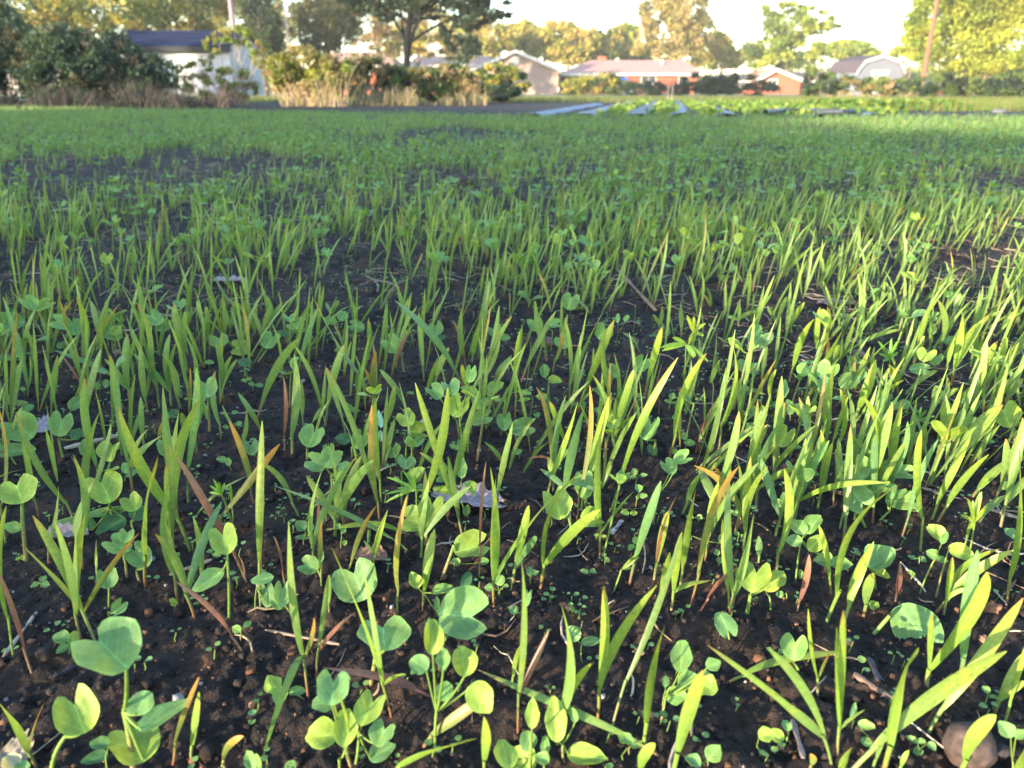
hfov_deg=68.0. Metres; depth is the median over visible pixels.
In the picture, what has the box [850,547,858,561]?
weed sprout
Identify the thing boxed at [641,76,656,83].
window
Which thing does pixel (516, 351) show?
oat seedling
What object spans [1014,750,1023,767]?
oat seedling
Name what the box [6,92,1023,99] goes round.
lawn
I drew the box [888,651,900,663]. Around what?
weed sprout
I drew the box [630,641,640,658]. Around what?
weed sprout
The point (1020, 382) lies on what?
oat seedling
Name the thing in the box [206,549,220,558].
weed sprout
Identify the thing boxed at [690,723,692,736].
straw stalk
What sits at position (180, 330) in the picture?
oat seedling
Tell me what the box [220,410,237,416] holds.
weed sprout
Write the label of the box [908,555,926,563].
weed sprout
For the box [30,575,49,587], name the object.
weed sprout
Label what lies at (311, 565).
radish seedling
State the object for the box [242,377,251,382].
weed sprout
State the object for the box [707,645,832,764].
oat seedling
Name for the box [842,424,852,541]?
oat seedling
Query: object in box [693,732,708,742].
weed sprout
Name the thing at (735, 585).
oat seedling
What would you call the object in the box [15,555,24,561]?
weed sprout
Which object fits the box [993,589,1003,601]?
weed sprout
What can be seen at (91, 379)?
oat seedling
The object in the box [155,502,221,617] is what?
oat seedling
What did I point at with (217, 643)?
weed sprout
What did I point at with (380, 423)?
weed sprout
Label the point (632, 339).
oat seedling
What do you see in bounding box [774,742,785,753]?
weed sprout
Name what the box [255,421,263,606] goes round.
oat seedling
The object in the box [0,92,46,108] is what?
dry brush
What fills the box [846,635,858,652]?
weed sprout
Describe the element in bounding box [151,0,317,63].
tree
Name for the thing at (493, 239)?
radish seedling
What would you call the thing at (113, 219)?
radish seedling
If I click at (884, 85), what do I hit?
bush
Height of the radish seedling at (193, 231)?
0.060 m
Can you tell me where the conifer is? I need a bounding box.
[233,0,299,95]
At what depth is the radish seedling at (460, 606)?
0.45 m
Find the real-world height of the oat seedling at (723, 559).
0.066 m
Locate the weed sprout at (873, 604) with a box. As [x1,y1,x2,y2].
[869,600,878,608]
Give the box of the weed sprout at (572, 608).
[568,602,574,613]
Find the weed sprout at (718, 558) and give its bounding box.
[714,549,721,565]
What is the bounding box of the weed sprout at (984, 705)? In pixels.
[979,701,998,714]
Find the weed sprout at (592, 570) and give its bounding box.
[580,568,596,574]
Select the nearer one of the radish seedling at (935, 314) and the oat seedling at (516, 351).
the oat seedling at (516, 351)
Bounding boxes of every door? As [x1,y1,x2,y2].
[172,52,214,93]
[871,70,888,93]
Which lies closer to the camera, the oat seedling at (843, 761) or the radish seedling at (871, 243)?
the oat seedling at (843, 761)
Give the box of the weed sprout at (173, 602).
[169,598,177,607]
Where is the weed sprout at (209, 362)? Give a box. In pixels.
[204,360,213,367]
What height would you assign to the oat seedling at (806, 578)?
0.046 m
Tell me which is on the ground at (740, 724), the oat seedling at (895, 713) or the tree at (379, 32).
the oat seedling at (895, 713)
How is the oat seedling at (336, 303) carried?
on the ground at (740, 724)
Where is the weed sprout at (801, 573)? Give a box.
[798,569,803,578]
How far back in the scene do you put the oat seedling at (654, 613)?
0.41 m
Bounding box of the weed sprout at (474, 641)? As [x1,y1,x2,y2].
[471,639,478,652]
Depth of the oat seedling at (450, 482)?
0.57 m
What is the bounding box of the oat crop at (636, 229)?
[0,103,1023,488]
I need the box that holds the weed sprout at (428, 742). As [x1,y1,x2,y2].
[424,739,440,757]
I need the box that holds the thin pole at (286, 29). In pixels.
[283,7,292,88]
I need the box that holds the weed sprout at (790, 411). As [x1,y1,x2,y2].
[786,406,794,419]
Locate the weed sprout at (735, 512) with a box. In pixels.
[731,507,740,519]
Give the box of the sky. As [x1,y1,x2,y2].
[9,0,1023,91]
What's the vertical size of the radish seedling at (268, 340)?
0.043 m
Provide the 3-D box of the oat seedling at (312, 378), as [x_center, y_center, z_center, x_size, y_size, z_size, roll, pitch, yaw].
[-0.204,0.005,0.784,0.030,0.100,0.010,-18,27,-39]
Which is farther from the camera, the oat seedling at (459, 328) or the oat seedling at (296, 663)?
the oat seedling at (459, 328)
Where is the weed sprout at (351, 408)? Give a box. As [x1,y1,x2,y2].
[347,403,359,411]
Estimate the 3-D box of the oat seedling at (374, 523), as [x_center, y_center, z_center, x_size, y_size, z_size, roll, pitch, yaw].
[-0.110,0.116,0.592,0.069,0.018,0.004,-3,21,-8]
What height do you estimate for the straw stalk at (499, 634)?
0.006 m
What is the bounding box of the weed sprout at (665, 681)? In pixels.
[661,675,668,710]
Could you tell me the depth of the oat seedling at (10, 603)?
0.44 m
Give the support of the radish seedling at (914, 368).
on the ground at (740, 724)
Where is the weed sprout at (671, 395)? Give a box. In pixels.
[664,393,676,407]
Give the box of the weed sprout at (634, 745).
[619,737,637,759]
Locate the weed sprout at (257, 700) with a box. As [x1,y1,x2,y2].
[253,692,262,709]
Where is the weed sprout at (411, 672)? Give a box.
[400,670,414,679]
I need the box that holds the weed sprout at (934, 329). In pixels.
[928,324,936,341]
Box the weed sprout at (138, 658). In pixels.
[135,655,152,670]
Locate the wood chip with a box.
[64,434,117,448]
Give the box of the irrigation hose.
[763,108,862,114]
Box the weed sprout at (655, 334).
[649,323,669,336]
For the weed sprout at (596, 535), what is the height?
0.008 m
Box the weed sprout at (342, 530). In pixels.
[335,523,346,547]
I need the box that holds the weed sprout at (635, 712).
[633,711,643,724]
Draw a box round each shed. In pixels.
[103,30,264,95]
[824,54,905,94]
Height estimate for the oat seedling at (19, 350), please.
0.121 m
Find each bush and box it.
[179,68,261,104]
[261,42,356,106]
[332,48,387,104]
[370,62,449,104]
[412,57,489,103]
[474,61,532,97]
[486,81,522,102]
[559,71,637,94]
[618,80,671,95]
[666,71,737,95]
[716,71,782,95]
[800,63,850,97]
[839,75,922,96]
[895,71,985,97]
[969,66,1023,97]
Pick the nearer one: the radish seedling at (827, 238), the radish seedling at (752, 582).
the radish seedling at (752, 582)
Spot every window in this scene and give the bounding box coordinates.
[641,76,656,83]
[678,76,688,83]
[768,79,777,83]
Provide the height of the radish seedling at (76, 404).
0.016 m
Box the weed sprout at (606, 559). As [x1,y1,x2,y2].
[602,553,609,565]
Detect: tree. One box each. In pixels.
[1,0,178,80]
[89,0,217,31]
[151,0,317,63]
[169,0,245,29]
[289,0,371,95]
[295,0,320,69]
[323,0,515,87]
[346,0,419,87]
[366,2,475,85]
[427,17,520,58]
[498,17,561,58]
[532,17,603,69]
[586,23,631,61]
[617,17,653,59]
[628,0,721,67]
[697,28,746,73]
[739,0,843,72]
[808,37,882,62]
[886,21,922,79]
[896,0,1023,95]
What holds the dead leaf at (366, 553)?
on the ground at (740, 724)
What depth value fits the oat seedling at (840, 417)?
0.72 m
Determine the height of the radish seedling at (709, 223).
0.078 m
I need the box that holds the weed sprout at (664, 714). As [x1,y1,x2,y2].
[660,711,679,732]
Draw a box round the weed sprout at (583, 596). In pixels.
[575,592,587,602]
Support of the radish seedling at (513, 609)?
on the ground at (740, 724)
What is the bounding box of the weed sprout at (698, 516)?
[686,514,702,521]
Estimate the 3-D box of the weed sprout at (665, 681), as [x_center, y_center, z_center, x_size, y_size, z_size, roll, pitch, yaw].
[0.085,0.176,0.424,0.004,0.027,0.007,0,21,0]
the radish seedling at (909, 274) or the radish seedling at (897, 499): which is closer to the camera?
the radish seedling at (897, 499)
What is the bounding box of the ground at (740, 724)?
[0,100,1023,767]
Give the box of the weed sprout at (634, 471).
[629,468,646,483]
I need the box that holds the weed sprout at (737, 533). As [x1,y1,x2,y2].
[734,531,743,540]
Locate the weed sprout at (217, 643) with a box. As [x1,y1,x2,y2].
[205,641,220,659]
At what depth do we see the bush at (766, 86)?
51.55 m
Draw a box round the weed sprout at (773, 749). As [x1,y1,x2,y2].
[760,746,777,762]
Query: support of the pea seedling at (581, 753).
on the ground at (740, 724)
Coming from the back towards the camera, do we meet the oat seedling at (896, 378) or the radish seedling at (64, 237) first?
the radish seedling at (64, 237)
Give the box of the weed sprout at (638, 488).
[635,484,646,508]
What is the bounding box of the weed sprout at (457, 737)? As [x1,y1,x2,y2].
[449,735,461,751]
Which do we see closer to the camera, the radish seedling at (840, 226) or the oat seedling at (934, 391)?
the oat seedling at (934, 391)
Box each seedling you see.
[0,217,10,253]
[0,312,24,348]
[0,323,9,354]
[0,351,17,366]
[0,410,36,441]
[0,412,7,542]
[0,443,35,464]
[0,473,37,561]
[0,507,13,656]
[0,574,32,672]
[0,704,41,767]
[1,753,29,767]
[3,297,31,396]
[3,390,27,412]
[14,369,18,408]
[16,412,73,519]
[18,309,35,367]
[19,294,55,315]
[20,336,45,367]
[21,439,39,517]
[23,404,33,411]
[23,516,138,640]
[47,486,58,562]
[48,410,81,458]
[49,469,126,534]
[49,683,99,767]
[50,259,70,298]
[50,314,80,334]
[50,355,58,414]
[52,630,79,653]
[54,350,109,372]
[55,235,67,251]
[55,513,84,639]
[56,342,65,348]
[63,244,80,280]
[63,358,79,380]
[67,396,79,410]
[68,231,84,260]
[71,616,186,767]
[73,455,93,569]
[76,297,89,357]
[79,439,85,454]
[80,378,101,481]
[80,736,108,767]
[82,349,100,436]
[82,412,110,503]
[86,238,98,260]
[90,300,111,352]
[94,539,97,573]
[96,441,118,506]
[96,568,117,608]
[97,355,124,427]
[99,252,112,287]
[100,215,117,251]
[101,528,133,577]
[104,300,120,345]
[104,325,122,352]
[105,334,129,401]
[107,598,127,616]
[108,310,125,356]
[109,354,122,455]
[112,228,125,249]
[115,367,161,491]
[117,404,191,551]
[119,314,122,325]
[119,491,143,532]
[120,235,134,276]
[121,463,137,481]
[124,541,151,580]
[131,325,159,406]
[133,334,175,405]
[136,302,153,413]
[138,397,145,452]
[141,457,157,586]
[142,285,162,310]
[146,309,171,355]
[147,209,155,243]
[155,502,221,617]
[156,436,171,455]
[157,423,161,439]
[160,482,178,604]
[162,387,199,524]
[162,419,178,515]
[163,354,180,408]
[164,446,175,549]
[166,298,185,355]
[168,409,178,417]
[169,237,180,263]
[172,304,188,371]
[172,413,178,451]
[172,677,198,765]
[173,234,189,266]
[175,581,242,650]
[177,456,244,580]
[180,233,192,264]
[180,413,185,425]
[186,368,199,502]
[188,227,198,236]
[188,368,191,413]
[190,692,199,757]
[191,522,236,617]
[193,377,217,431]
[193,517,204,592]
[194,368,203,452]
[196,300,209,344]
[196,476,246,515]
[209,334,227,347]
[210,372,221,436]
[213,218,228,258]
[215,341,236,403]
[215,444,279,527]
[216,456,231,469]
[217,213,233,250]
[218,257,233,293]
[219,225,235,260]
[219,234,232,257]
[221,299,236,334]
[221,735,243,767]
[222,405,247,443]
[229,421,254,503]
[231,216,244,242]
[231,339,252,355]
[236,225,249,258]
[237,358,251,375]
[238,393,264,441]
[239,556,246,582]
[242,252,271,288]
[243,300,255,324]
[243,439,258,455]
[244,750,256,767]
[251,573,273,607]
[252,220,266,259]
[253,304,271,345]
[254,754,261,767]
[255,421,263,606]
[257,331,280,361]
[257,337,299,420]
[261,495,264,569]
[261,521,314,761]
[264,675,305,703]
[266,295,280,327]
[266,465,299,516]
[269,580,289,612]
[274,319,304,345]
[274,537,285,583]
[276,486,407,550]
[278,218,291,224]
[280,357,298,407]
[283,314,301,363]
[283,377,287,450]
[284,760,295,767]
[290,354,300,453]
[294,345,325,420]
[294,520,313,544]
[297,552,323,576]
[298,308,317,371]
[299,423,324,459]
[300,383,304,426]
[304,446,348,487]
[305,669,357,766]
[306,460,373,536]
[306,478,345,520]
[308,455,357,555]
[311,229,322,242]
[312,345,344,426]
[315,248,332,274]
[315,301,371,402]
[315,498,319,525]
[315,575,354,680]
[317,520,322,585]
[319,228,328,246]
[322,443,342,454]
[323,667,430,697]
[324,311,347,327]
[325,300,338,315]
[326,368,345,432]
[327,369,379,520]
[327,521,409,534]
[327,575,330,612]
[328,444,360,535]
[331,530,377,602]
[332,549,404,717]
[335,433,349,444]
[338,694,349,767]
[348,320,364,338]
[348,506,375,570]
[351,304,361,319]
[351,429,367,457]
[353,689,395,764]
[355,212,364,242]
[357,384,381,474]
[357,615,410,687]
[364,510,387,564]
[365,352,376,401]
[367,319,371,359]
[373,398,381,501]
[380,370,403,405]
[381,333,403,370]
[388,385,395,421]
[388,442,400,466]
[392,327,411,373]
[393,466,425,519]
[393,497,406,613]
[396,226,411,245]
[396,301,463,385]
[396,407,427,458]
[396,738,476,767]
[397,454,415,504]
[398,496,443,545]
[404,436,423,469]
[409,571,471,611]
[409,618,493,747]
[415,383,462,533]
[417,387,449,536]
[418,313,424,380]
[418,472,470,557]
[420,390,479,512]
[421,300,429,319]
[421,529,435,606]
[422,703,472,747]
[425,358,437,394]
[425,382,459,438]
[426,249,444,295]
[429,320,445,340]
[433,485,448,497]
[435,347,448,381]
[436,458,476,516]
[438,585,488,671]
[440,529,489,580]
[441,365,476,458]
[442,256,450,274]
[448,214,460,223]
[451,557,488,569]
[453,306,466,367]
[460,364,467,395]
[461,386,498,461]
[467,396,492,452]
[470,219,483,252]
[470,240,482,257]
[471,225,484,252]
[471,325,479,361]
[478,463,485,577]
[479,670,658,756]
[481,307,511,391]
[481,717,490,767]
[483,219,493,259]
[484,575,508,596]
[485,238,500,267]
[486,240,499,273]
[487,324,510,340]
[487,380,504,401]
[490,467,579,606]
[494,355,511,380]
[494,739,518,767]
[496,423,512,504]
[497,412,511,435]
[509,274,523,293]
[509,417,534,439]
[509,589,531,614]
[510,646,519,689]
[511,223,521,252]
[511,253,523,283]
[512,506,536,583]
[513,330,520,419]
[513,697,539,767]
[515,291,541,306]
[517,326,522,376]
[517,389,532,417]
[517,561,548,732]
[518,258,538,270]
[520,254,535,278]
[521,311,555,381]
[523,245,541,281]
[525,316,542,346]
[528,387,554,483]
[530,242,538,275]
[534,300,547,360]
[534,735,549,767]
[536,364,561,413]
[539,492,599,588]
[540,406,592,489]
[543,486,572,526]
[545,318,561,350]
[545,696,607,764]
[547,402,577,492]
[549,401,565,450]
[552,233,559,272]
[552,333,563,371]
[552,395,567,490]
[554,256,571,294]
[554,332,567,355]
[555,605,591,744]
[557,229,568,268]
[558,239,582,260]
[562,263,581,292]
[562,292,582,309]
[565,307,601,398]
[566,506,604,545]
[566,625,599,661]
[567,224,576,244]
[574,252,592,291]
[574,470,593,510]
[577,385,593,519]
[578,238,600,261]
[578,320,614,411]
[580,235,586,251]
[584,392,611,505]
[586,259,607,305]
[592,369,633,446]
[593,425,631,555]
[595,322,612,346]
[595,414,621,457]
[596,585,656,718]
[600,327,611,408]
[603,470,629,552]
[607,363,616,383]
[610,357,677,509]
[611,532,682,725]
[613,554,638,591]
[618,732,646,754]
[622,250,637,295]
[622,332,639,351]
[628,481,660,585]
[636,354,649,377]
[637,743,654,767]
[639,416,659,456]
[642,629,663,743]
[643,247,658,287]
[644,327,662,396]
[645,213,663,246]
[651,223,660,247]
[652,275,666,300]
[652,449,692,524]
[653,307,663,330]
[653,497,675,579]
[656,363,662,413]
[659,552,670,613]
[660,640,720,723]
[665,254,682,298]
[668,240,681,253]
[669,353,706,457]
[670,532,711,610]
[672,670,703,767]
[677,413,681,449]
[678,227,692,255]
[679,304,683,336]
[679,392,704,433]
[679,490,695,584]
[681,432,694,448]
[681,456,719,513]
[683,237,693,268]
[684,744,721,767]
[687,316,705,366]
[690,238,700,262]
[690,466,738,606]
[691,534,720,542]
[695,387,729,452]
[695,420,764,534]
[697,221,715,234]
[698,411,740,497]
[700,567,737,610]
[704,482,718,561]
[706,243,720,280]
[707,230,727,254]
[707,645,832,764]
[709,462,758,538]
[711,243,725,265]
[713,465,730,497]
[714,612,737,639]
[718,233,746,280]
[718,275,732,290]
[718,347,737,448]
[721,519,729,609]
[723,265,737,290]
[724,483,753,615]
[726,304,755,326]
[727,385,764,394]
[728,216,742,254]
[728,337,758,409]
[729,651,837,683]
[733,246,745,277]
[735,561,785,613]
[736,226,756,257]
[737,359,759,380]
[741,424,779,515]
[742,456,766,554]
[743,406,759,415]
[745,423,752,442]
[746,393,770,467]
[748,324,772,347]
[749,410,794,507]
[750,227,774,268]
[752,241,779,290]
[755,536,761,562]
[756,726,774,756]
[758,250,770,282]
[758,430,812,535]
[761,346,767,381]
[761,424,767,442]
[763,582,778,609]
[766,244,783,284]
[767,297,786,328]
[768,370,775,409]
[770,402,785,453]
[772,492,794,511]
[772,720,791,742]
[773,376,815,484]
[775,469,793,569]
[778,424,794,457]
[780,632,807,670]
[783,379,788,403]
[785,514,852,580]
[786,229,799,248]
[786,399,816,457]
[786,460,814,534]
[788,319,813,381]
[788,362,811,415]
[789,302,804,331]
[790,217,802,225]
[793,438,806,501]
[793,440,887,519]
[796,555,810,611]
[799,398,826,464]
[804,359,839,432]
[805,396,810,424]
[807,609,830,696]
[809,330,842,389]
[809,753,816,767]
[810,382,816,405]
[813,309,833,347]
[814,307,819,352]
[814,374,840,440]
[816,430,832,508]
[819,526,831,594]
[823,235,835,258]
[823,308,830,348]
[823,365,835,441]
[825,485,898,623]
[826,336,830,363]
[830,218,846,255]
[832,345,839,363]
[832,396,847,442]
[832,439,842,504]
[835,408,880,528]
[835,610,863,755]
[836,301,842,325]
[838,372,859,396]
[838,748,851,767]
[839,336,842,361]
[839,389,847,441]
[842,219,857,244]
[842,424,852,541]
[842,454,912,480]
[845,541,873,620]
[847,329,899,352]
[849,355,861,363]
[849,366,866,391]
[849,485,874,527]
[851,651,1006,767]
[852,421,909,501]
[853,479,890,519]
[855,288,879,305]
[855,360,876,418]
[856,380,902,421]
[858,719,874,746]
[862,573,874,619]
[863,396,883,496]
[863,402,892,510]
[864,544,895,589]
[867,240,885,259]
[870,346,874,366]
[870,434,910,523]
[872,603,943,642]
[872,733,884,767]
[878,483,917,520]
[881,368,889,386]
[882,648,918,767]
[888,364,899,393]
[889,399,909,410]
[892,402,901,451]
[895,563,902,601]
[896,309,925,347]
[899,253,918,294]
[899,750,908,767]
[901,272,921,318]
[901,439,938,536]
[902,239,922,271]
[902,350,906,375]
[902,432,925,442]
[904,370,937,394]
[905,347,936,412]
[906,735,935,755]
[908,212,921,238]
[909,363,930,374]
[912,336,924,364]
[913,248,931,271]
[913,430,923,551]
[917,304,931,342]
[919,524,948,593]
[921,427,927,455]
[922,243,935,250]
[924,572,990,687]
[927,223,937,243]
[927,598,1023,733]
[929,312,938,321]
[929,420,967,486]
[930,353,942,369]
[930,385,936,406]
[930,435,970,519]
[935,542,973,596]
[935,549,1013,613]
[936,454,988,521]
[937,290,954,329]
[938,300,948,353]
[938,388,958,403]
[940,400,946,448]
[941,377,949,403]
[942,557,962,614]
[943,336,955,344]
[945,337,954,371]
[945,404,1002,475]
[950,314,988,384]
[952,293,961,311]
[952,407,968,427]
[958,384,977,407]
[959,550,979,669]
[960,714,996,767]
[962,416,976,427]
[964,492,979,544]
[969,348,1006,405]
[970,341,997,381]
[971,462,1001,496]
[976,315,990,363]
[977,495,1004,523]
[979,340,987,413]
[986,337,1007,390]
[990,400,1022,442]
[993,655,1023,712]
[994,343,1018,394]
[994,438,1015,507]
[998,721,1023,767]
[999,418,1023,527]
[1002,481,1006,489]
[1003,378,1023,401]
[1004,382,1011,393]
[1004,528,1015,538]
[1004,649,1023,721]
[1005,449,1022,605]
[1008,222,1023,247]
[1012,260,1023,292]
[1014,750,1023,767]
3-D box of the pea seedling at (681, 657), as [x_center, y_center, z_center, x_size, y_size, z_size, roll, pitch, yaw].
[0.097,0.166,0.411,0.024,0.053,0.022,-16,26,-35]
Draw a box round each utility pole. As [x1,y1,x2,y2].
[228,0,235,29]
[921,0,939,86]
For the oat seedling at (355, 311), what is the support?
on the ground at (740, 724)
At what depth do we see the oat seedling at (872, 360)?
0.89 m
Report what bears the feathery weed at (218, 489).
on the ground at (740, 724)
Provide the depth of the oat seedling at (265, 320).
1.05 m
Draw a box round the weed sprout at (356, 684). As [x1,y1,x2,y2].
[352,680,368,695]
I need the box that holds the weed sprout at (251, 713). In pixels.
[248,709,256,724]
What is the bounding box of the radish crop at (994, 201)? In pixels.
[0,106,1023,349]
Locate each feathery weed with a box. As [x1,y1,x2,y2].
[209,479,231,522]
[225,484,238,522]
[385,471,430,535]
[661,337,707,383]
[878,338,897,378]
[916,407,934,424]
[961,492,986,548]
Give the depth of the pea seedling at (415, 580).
0.50 m
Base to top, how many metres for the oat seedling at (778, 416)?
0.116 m
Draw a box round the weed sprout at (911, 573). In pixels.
[908,570,915,578]
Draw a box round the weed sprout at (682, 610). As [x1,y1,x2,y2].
[678,604,690,618]
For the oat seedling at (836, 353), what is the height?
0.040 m
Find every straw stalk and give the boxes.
[32,732,59,754]
[235,634,252,651]
[248,606,273,612]
[314,648,345,686]
[373,682,379,695]
[436,541,453,545]
[482,618,515,636]
[494,646,517,673]
[507,597,533,607]
[560,616,574,653]
[563,544,587,556]
[591,606,628,621]
[630,675,633,696]
[639,530,645,573]
[651,612,671,640]
[668,741,675,767]
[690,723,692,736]
[753,522,770,531]
[815,644,857,659]
[900,562,926,592]
[927,361,952,370]
[963,538,1023,555]
[1003,579,1016,595]
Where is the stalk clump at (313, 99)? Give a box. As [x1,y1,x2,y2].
[264,62,362,106]
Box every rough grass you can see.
[774,96,1023,111]
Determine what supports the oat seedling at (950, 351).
on the ground at (740, 724)
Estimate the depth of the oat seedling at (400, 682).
0.43 m
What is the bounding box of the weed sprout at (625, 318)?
[615,313,629,341]
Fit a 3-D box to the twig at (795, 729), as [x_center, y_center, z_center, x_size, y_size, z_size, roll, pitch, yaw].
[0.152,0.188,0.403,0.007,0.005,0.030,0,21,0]
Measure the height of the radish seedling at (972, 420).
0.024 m
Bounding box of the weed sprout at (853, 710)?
[850,702,856,728]
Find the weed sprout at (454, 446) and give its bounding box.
[449,439,460,449]
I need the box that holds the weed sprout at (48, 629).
[43,621,60,631]
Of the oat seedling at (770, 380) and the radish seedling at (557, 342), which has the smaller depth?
the oat seedling at (770, 380)
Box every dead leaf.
[0,728,33,767]
[37,414,49,432]
[47,522,88,536]
[212,275,247,281]
[355,544,387,560]
[431,481,506,507]
[817,298,855,304]
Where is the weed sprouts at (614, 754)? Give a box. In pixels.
[0,172,1023,767]
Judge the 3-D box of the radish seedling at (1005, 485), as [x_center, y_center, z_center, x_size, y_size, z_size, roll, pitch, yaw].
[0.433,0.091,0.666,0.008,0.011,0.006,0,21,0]
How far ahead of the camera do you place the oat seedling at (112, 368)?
0.68 m
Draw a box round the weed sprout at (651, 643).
[647,636,653,649]
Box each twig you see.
[2,611,37,656]
[51,665,75,679]
[169,558,211,575]
[265,629,339,644]
[610,520,623,534]
[617,268,656,310]
[791,719,805,758]
[853,672,892,702]
[867,657,881,681]
[922,487,1016,518]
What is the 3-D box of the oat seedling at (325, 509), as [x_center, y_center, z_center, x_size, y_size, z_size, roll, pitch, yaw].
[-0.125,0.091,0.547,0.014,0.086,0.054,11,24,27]
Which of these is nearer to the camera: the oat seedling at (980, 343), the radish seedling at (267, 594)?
the radish seedling at (267, 594)
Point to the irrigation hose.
(826, 111)
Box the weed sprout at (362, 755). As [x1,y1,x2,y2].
[358,746,364,758]
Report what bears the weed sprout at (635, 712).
on the ground at (740, 724)
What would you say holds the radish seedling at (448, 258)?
on the ground at (740, 724)
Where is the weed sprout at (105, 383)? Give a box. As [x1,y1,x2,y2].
[94,379,109,394]
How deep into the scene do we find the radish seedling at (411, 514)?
0.58 m
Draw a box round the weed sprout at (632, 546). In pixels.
[628,537,637,549]
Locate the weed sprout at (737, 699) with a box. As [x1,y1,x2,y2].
[734,697,739,710]
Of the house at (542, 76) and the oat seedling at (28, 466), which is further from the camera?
the house at (542, 76)
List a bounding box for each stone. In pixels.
[540,336,553,348]
[850,349,864,357]
[942,722,997,767]
[983,600,1002,613]
[992,109,1007,113]
[996,744,1012,756]
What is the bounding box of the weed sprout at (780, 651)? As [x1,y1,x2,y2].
[766,647,782,653]
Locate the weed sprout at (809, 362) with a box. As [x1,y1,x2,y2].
[798,360,813,363]
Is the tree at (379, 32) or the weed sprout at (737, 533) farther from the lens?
the tree at (379, 32)
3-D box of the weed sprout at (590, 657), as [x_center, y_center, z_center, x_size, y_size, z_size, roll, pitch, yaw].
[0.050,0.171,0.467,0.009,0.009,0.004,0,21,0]
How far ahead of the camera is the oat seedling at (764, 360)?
0.90 m
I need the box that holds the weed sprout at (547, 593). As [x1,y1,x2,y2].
[543,587,554,601]
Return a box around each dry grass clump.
[348,80,427,105]
[416,90,492,105]
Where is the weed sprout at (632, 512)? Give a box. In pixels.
[621,510,636,516]
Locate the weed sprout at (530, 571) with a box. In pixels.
[526,567,538,583]
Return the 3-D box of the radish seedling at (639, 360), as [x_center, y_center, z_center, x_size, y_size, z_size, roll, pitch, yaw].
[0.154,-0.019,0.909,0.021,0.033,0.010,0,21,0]
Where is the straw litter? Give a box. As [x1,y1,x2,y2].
[0,149,1023,552]
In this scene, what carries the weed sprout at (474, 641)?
on the ground at (740, 724)
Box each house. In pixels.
[1,42,90,94]
[330,52,402,93]
[410,56,490,93]
[469,49,561,93]
[558,56,703,93]
[699,74,751,93]
[748,68,802,93]
[790,72,822,93]
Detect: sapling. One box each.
[163,59,185,99]
[179,25,269,105]
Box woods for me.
[268,57,1020,92]
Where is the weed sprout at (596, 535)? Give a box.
[594,533,605,540]
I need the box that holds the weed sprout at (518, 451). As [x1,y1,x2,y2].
[515,449,521,458]
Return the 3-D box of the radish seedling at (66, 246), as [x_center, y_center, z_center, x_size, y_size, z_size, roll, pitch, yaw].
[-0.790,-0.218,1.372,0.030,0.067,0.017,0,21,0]
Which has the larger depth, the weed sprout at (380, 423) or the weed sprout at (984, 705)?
the weed sprout at (380, 423)
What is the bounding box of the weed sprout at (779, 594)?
[776,591,786,598]
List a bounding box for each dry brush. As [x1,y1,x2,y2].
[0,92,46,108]
[17,79,128,108]
[107,75,205,108]
[179,84,240,107]
[823,89,919,97]
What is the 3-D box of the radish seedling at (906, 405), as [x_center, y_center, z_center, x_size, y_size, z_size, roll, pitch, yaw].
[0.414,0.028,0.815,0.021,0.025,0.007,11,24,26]
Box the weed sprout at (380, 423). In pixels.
[377,410,383,443]
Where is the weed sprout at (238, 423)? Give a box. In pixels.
[222,421,241,428]
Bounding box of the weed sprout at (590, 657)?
[587,655,598,666]
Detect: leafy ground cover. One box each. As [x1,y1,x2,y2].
[802,97,923,104]
[821,98,971,109]
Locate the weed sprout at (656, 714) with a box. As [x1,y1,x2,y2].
[653,712,666,724]
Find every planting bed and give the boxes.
[521,103,602,116]
[573,98,653,115]
[623,98,690,115]
[668,98,724,115]
[698,98,773,115]
[719,98,819,115]
[745,98,860,116]
[765,98,911,115]
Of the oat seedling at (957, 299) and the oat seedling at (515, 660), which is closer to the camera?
the oat seedling at (515, 660)
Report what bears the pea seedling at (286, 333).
on the ground at (740, 724)
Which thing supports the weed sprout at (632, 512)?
on the ground at (740, 724)
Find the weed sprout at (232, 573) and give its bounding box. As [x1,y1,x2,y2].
[230,571,238,588]
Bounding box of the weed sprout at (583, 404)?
[574,402,585,409]
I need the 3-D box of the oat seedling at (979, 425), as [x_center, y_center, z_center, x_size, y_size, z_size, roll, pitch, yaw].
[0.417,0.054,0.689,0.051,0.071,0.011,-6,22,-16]
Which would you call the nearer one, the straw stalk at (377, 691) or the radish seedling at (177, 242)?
the straw stalk at (377, 691)
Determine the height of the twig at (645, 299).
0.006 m
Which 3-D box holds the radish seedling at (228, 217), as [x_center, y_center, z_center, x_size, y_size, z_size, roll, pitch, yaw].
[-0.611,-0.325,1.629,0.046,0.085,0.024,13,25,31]
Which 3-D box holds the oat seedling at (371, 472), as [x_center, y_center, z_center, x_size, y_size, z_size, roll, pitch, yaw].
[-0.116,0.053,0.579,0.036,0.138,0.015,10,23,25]
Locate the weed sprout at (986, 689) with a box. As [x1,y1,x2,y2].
[982,686,996,703]
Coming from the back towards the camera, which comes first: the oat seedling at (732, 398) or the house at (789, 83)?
the house at (789, 83)
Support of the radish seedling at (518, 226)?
on the ground at (740, 724)
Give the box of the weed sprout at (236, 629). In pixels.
[232,621,250,640]
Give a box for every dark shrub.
[0,0,69,104]
[3,19,128,104]
[55,22,170,105]
[144,51,180,98]
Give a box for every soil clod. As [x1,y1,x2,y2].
[287,644,298,655]
[450,173,473,188]
[585,737,596,746]
[978,634,986,642]
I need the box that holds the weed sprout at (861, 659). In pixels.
[858,656,869,673]
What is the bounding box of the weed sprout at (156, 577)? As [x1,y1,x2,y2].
[146,575,159,578]

